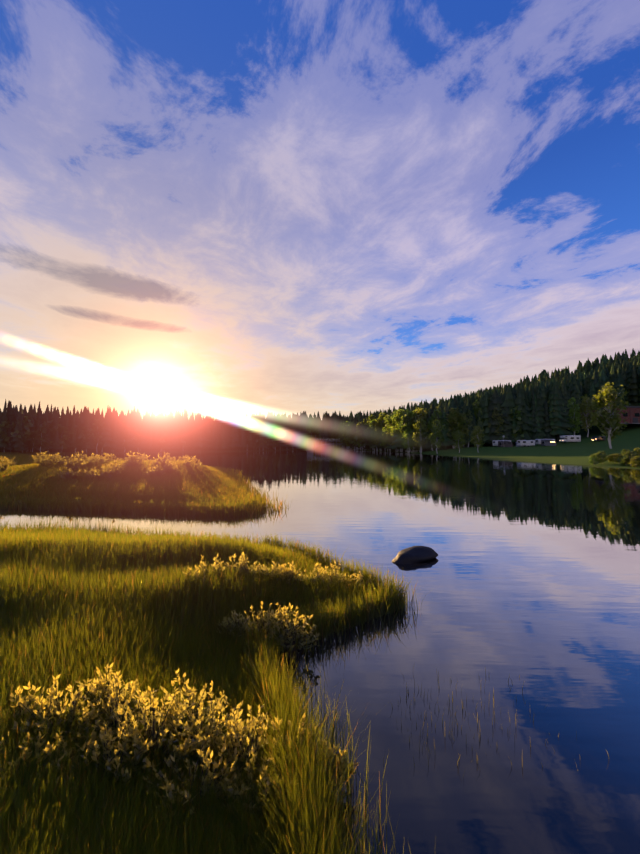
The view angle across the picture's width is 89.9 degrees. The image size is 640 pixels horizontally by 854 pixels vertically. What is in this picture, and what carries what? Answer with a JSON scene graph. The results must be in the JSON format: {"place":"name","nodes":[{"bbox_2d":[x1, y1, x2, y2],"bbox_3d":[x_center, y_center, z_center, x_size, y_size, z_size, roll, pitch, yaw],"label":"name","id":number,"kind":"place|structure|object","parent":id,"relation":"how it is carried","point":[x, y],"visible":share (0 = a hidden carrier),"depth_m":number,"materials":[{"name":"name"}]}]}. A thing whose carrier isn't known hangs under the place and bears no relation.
{"place":"outdoors","nodes":[
{"label":"outdoors","id":0,"kind":"place"},
{"bbox_2d":[0,449,639,853],"bbox_3d":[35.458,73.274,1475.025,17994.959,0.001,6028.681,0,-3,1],"label":"water","id":1,"kind":"structure","parent":0,"point":[528,577],"depth_m":7.28,"materials":[{"name":"blue liquid"}]},
{"bbox_2d":[402,428,416,452],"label":"birch","id":2,"kind":"object","parent":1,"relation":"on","point":[408,433],"depth_m":129.27,"materials":[{"name":"green plant"}]},
{"bbox_2d":[392,546,437,563],"bbox_3d":[3.659,5.035,12.458,2.037,0.699,0.900,-4,2,-19],"label":"rock","id":3,"kind":"object","parent":1,"relation":"in","point":[413,554],"visible":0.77,"depth_m":12.17,"materials":[{"name":"grey stone"}]},
{"bbox_2d":[412,419,428,453],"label":"birch","id":4,"kind":"object","parent":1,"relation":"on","point":[419,442],"depth_m":123.55,"materials":[{"name":"green plant"}]},
{"bbox_2d":[429,419,444,453],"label":"birch","id":5,"kind":"object","parent":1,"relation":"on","point":[438,434],"depth_m":116.42,"materials":[{"name":"green plant"}]},
{"bbox_2d":[383,669,608,776],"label":"water reeds","id":6,"kind":"object","parent":1,"relation":"on","point":[464,719],"visible":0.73,"depth_m":5.16,"materials":[{"name":"green plant"}]},
{"bbox_2d":[0,0,639,419],"label":"sky","id":7,"kind":"structure","parent":0,"point":[242,207],"materials":[{"name":"blue"}]},
{"bbox_2d":[12,425,639,805],"bbox_3d":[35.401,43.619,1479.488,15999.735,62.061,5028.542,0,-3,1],"label":"ground","id":8,"kind":"structure","parent":0,"point":[574,453],"depth_m":103.60,"materials":[{"name":"green plant"}]},
{"bbox_2d":[0,732,32,795],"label":"willow bush","id":9,"kind":"object","parent":8,"relation":"on","point":[15,763],"depth_m":3.73,"materials":[{"name":"green plant"}]},
{"bbox_2d":[0,451,290,518],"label":"grass mound","id":10,"kind":"object","parent":8,"relation":"on","point":[24,476],"depth_m":25.25,"materials":[{"name":"green plant"}]},
{"bbox_2d":[0,450,201,478],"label":"bushes","id":11,"kind":"object","parent":10,"relation":"on","point":[130,460],"depth_m":33.22,"materials":[{"name":"plant"}]},
{"bbox_2d":[0,399,308,452],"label":"forest","id":12,"kind":"object","parent":8,"relation":"on","point":[229,432],"visible":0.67,"depth_m":140.05,"materials":[{"name":"green plant"}]},
{"bbox_2d":[0,416,309,452],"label":"trees","id":13,"kind":"object","parent":8,"relation":"on","point":[82,435],"depth_m":130.70,"materials":[{"name":"green plant"}]},
{"bbox_2d":[0,662,358,832],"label":"willow bush","id":14,"kind":"object","parent":8,"relation":"on","point":[108,735],"depth_m":4.16,"materials":[{"name":"plant"}]},
{"bbox_2d":[0,491,435,853],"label":"grass","id":15,"kind":"structure","parent":8,"relation":"on","point":[48,573],"depth_m":5.49,"materials":[{"name":"green plant"}]},
{"bbox_2d":[216,601,319,659],"bbox_3d":[-1.118,4.336,6.995,2.340,1.199,0.990,0,-3,1],"label":"willow bush","id":16,"kind":"object","parent":8,"relation":"on","point":[267,620],"depth_m":6.84,"materials":[{"name":"green plant"}]},
{"bbox_2d":[179,552,371,590],"bbox_3d":[-1.052,4.271,9.237,5.634,1.459,1.011,1,-3,-12],"label":"willow bush","id":17,"kind":"object","parent":8,"relation":"on","point":[279,569],"depth_m":9.17,"materials":[{"name":"plant"}]},
{"bbox_2d":[307,439,340,448],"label":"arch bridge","id":18,"kind":"structure","parent":8,"relation":"on","point":[309,445],"depth_m":198.32,"materials":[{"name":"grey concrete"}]},
{"bbox_2d":[315,419,354,447],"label":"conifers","id":19,"kind":"object","parent":8,"relation":"on","point":[326,435],"visible":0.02,"depth_m":222.08,"materials":[{"name":"plant"}]},
{"bbox_2d":[364,407,468,452],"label":"trees","id":20,"kind":"object","parent":8,"relation":"on","point":[453,416],"depth_m":134.87,"materials":[{"name":"green plant"}]},
{"bbox_2d":[251,349,639,452],"bbox_3d":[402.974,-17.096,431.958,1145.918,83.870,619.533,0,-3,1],"label":"hill conifers","id":21,"kind":"object","parent":8,"relation":"on","point":[535,395],"visible":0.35,"depth_m":140.48,"materials":[{"name":"green plant"}]},
{"bbox_2d":[453,430,465,452],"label":"birch","id":22,"kind":"object","parent":8,"relation":"on","point":[458,434],"depth_m":114.14,"materials":[{"name":"green plant"}]},
{"bbox_2d":[305,384,629,449],"bbox_3d":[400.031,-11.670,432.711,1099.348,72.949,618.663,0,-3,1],"label":"trees","id":23,"kind":"object","parent":8,"relation":"on","point":[349,434],"depth_m":186.45,"materials":[{"name":"green plant"}]},
{"bbox_2d":[463,409,475,446],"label":"birch","id":24,"kind":"object","parent":8,"relation":"on","point":[467,423],"depth_m":131.88,"materials":[{"name":"green plant"}]},
{"bbox_2d":[470,426,484,452],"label":"birch","id":25,"kind":"object","parent":8,"relation":"on","point":[478,431],"depth_m":108.26,"materials":[{"name":"green plant"}]},
{"bbox_2d":[472,400,482,428],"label":"birch","id":26,"kind":"object","parent":8,"relation":"on","point":[477,409],"depth_m":134.57,"materials":[{"name":"green plant"}]},
{"bbox_2d":[493,440,512,446],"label":"caravan","id":27,"kind":"object","parent":8,"relation":"on","point":[502,443],"visible":0.96,"depth_m":121.64,"materials":[{"name":"white metal"}]},
{"bbox_2d":[516,440,534,446],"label":"caravan","id":28,"kind":"object","parent":8,"relation":"on","point":[523,443],"visible":0.96,"depth_m":121.18,"materials":[{"name":"white metal"}]},
{"bbox_2d":[535,439,555,445],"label":"caravan","id":29,"kind":"object","parent":8,"relation":"on","point":[547,442],"visible":0.96,"depth_m":120.24,"materials":[{"name":"white metal"}]},
{"bbox_2d":[559,435,580,442],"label":"motorhome","id":30,"kind":"object","parent":8,"relation":"on","point":[570,438],"visible":0.98,"depth_m":123.33,"materials":[{"name":"white metal"}]},
{"bbox_2d":[567,397,582,434],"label":"birch","id":31,"kind":"object","parent":8,"relation":"on","point":[574,408],"depth_m":132.06,"materials":[{"name":"green plant"}]},
{"bbox_2d":[577,396,595,436],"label":"birch","id":32,"kind":"object","parent":8,"relation":"on","point":[588,405],"depth_m":132.93,"materials":[{"name":"green plant"}]},
{"bbox_2d":[591,436,605,440],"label":"camper van","id":33,"kind":"object","parent":8,"relation":"on","point":[598,438],"visible":0.9,"depth_m":118.47,"materials":[{"name":"grey paint"}]},
{"bbox_2d":[602,400,614,441],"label":"birch","id":34,"kind":"object","parent":8,"relation":"on","point":[609,422],"depth_m":95.58,"materials":[{"name":"green plant"}]},
{"bbox_2d":[590,382,629,448],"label":"birch","id":35,"kind":"object","parent":8,"relation":"on","point":[603,395],"depth_m":92.62,"materials":[{"name":"green plant"}]},
{"bbox_2d":[581,406,639,425],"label":"house","id":36,"kind":"structure","parent":8,"relation":"on","point":[632,415],"depth_m":129.28,"materials":[{"name":"red"}]},
{"bbox_2d":[588,448,639,466],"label":"shore shrubs","id":37,"kind":"object","parent":8,"relation":"on","point":[624,457],"depth_m":61.46,"materials":[{"name":"green plant"}]}
]}

